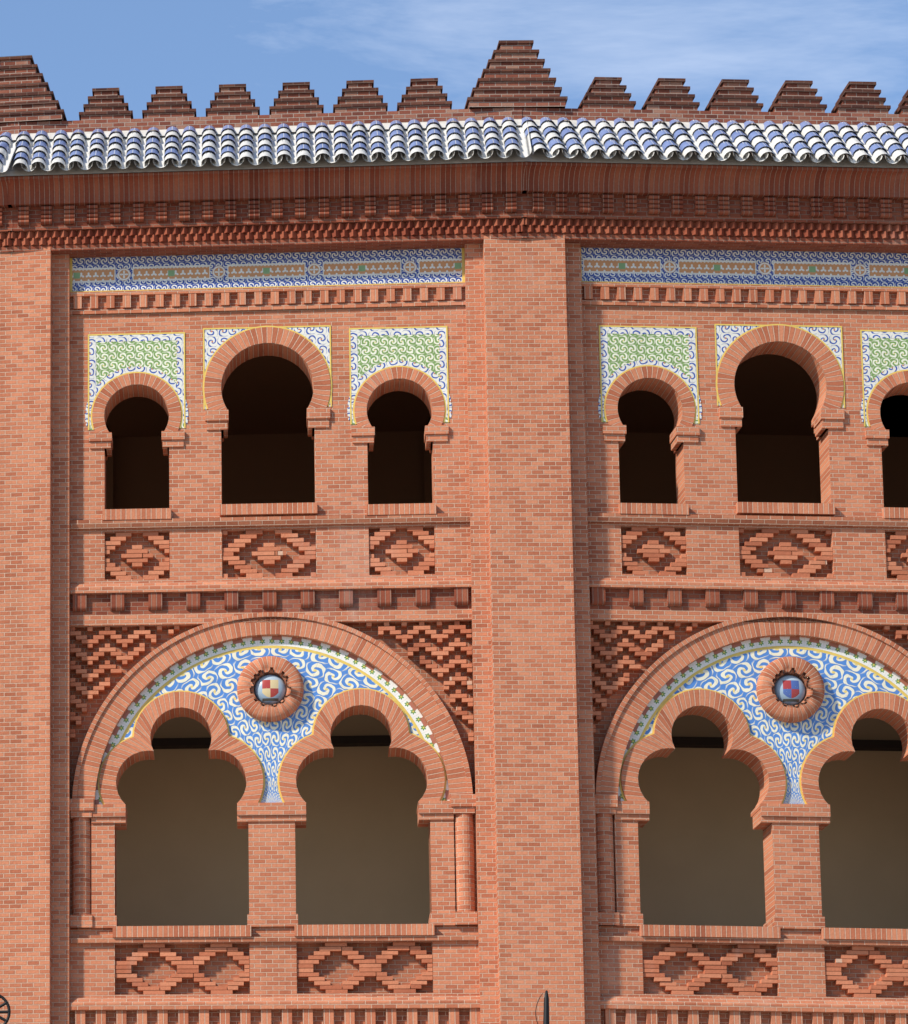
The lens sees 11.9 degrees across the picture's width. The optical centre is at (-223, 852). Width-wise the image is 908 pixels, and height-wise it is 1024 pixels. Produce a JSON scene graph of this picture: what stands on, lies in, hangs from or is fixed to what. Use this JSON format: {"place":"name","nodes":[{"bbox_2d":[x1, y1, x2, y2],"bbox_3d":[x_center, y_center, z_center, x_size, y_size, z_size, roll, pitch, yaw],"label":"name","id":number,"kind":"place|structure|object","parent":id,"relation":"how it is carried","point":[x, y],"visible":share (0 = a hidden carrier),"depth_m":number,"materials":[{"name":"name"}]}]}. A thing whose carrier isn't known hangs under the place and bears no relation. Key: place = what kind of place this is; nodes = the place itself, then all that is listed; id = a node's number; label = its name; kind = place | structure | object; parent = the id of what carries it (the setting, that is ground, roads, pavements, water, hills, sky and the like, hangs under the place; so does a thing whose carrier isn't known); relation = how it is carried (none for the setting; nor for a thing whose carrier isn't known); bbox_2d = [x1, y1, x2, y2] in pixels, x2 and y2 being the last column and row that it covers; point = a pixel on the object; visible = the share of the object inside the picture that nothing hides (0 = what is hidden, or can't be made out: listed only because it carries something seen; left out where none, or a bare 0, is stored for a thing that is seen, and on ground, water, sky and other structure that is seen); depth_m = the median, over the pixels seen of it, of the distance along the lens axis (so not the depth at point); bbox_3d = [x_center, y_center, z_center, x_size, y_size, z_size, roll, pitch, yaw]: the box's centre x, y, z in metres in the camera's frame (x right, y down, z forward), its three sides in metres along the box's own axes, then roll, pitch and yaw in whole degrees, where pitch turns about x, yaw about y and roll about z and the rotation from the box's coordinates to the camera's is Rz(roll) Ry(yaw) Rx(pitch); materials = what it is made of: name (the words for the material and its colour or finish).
{"place":"outdoors","nodes":[
{"label":"outdoors","id":0,"kind":"place"},
{"bbox_2d":[51,243,907,1023],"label":"facade","id":1,"kind":"structure","parent":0,"point":[281,455],"depth_m":46.44,"materials":[{"name":"brick"}]},
{"bbox_2d":[237,656,303,721],"bbox_3d":[5.349,-1.782,46.162,0.720,0.720,0.125,-1,-12,7],"label":"medallion","id":2,"kind":"object","parent":1,"relation":"attached to","point":[270,688],"visible":1,"depth_m":46.13,"materials":[{"name":"brick"}]},
{"bbox_2d":[535,990,548,1023],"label":"lamp post","id":3,"kind":"object","parent":1,"relation":"attached to","point":[546,1011],"visible":1,"depth_m":44.25,"materials":[{"name":"black metal"}]},
{"bbox_2d":[756,657,824,722],"bbox_3d":[10.927,-1.764,45.858,0.720,0.720,0.125,1,-12,0],"label":"medallion","id":4,"kind":"object","parent":1,"relation":"attached to","point":[790,689],"visible":1,"depth_m":45.83,"materials":[{"name":"brick"}]},
{"label":"ground","id":5,"kind":"structure","parent":0,"visible":0},
{"bbox_2d":[0,40,907,1023],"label":"brick wall","id":6,"kind":"structure","parent":5,"relation":"on","point":[522,220],"depth_m":46.61,"materials":[{"name":"brick"}]},
{"bbox_2d":[0,995,10,1023],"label":"iron lamp bracket","id":7,"kind":"object","parent":6,"relation":"attached to","point":[6,1003],"visible":1,"depth_m":44.96,"materials":[{"name":"black metal"}]},
{"bbox_2d":[0,117,907,171],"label":"roof tiles","id":8,"kind":"object","parent":6,"relation":"attached to","point":[893,149],"visible":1,"depth_m":46.94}
]}

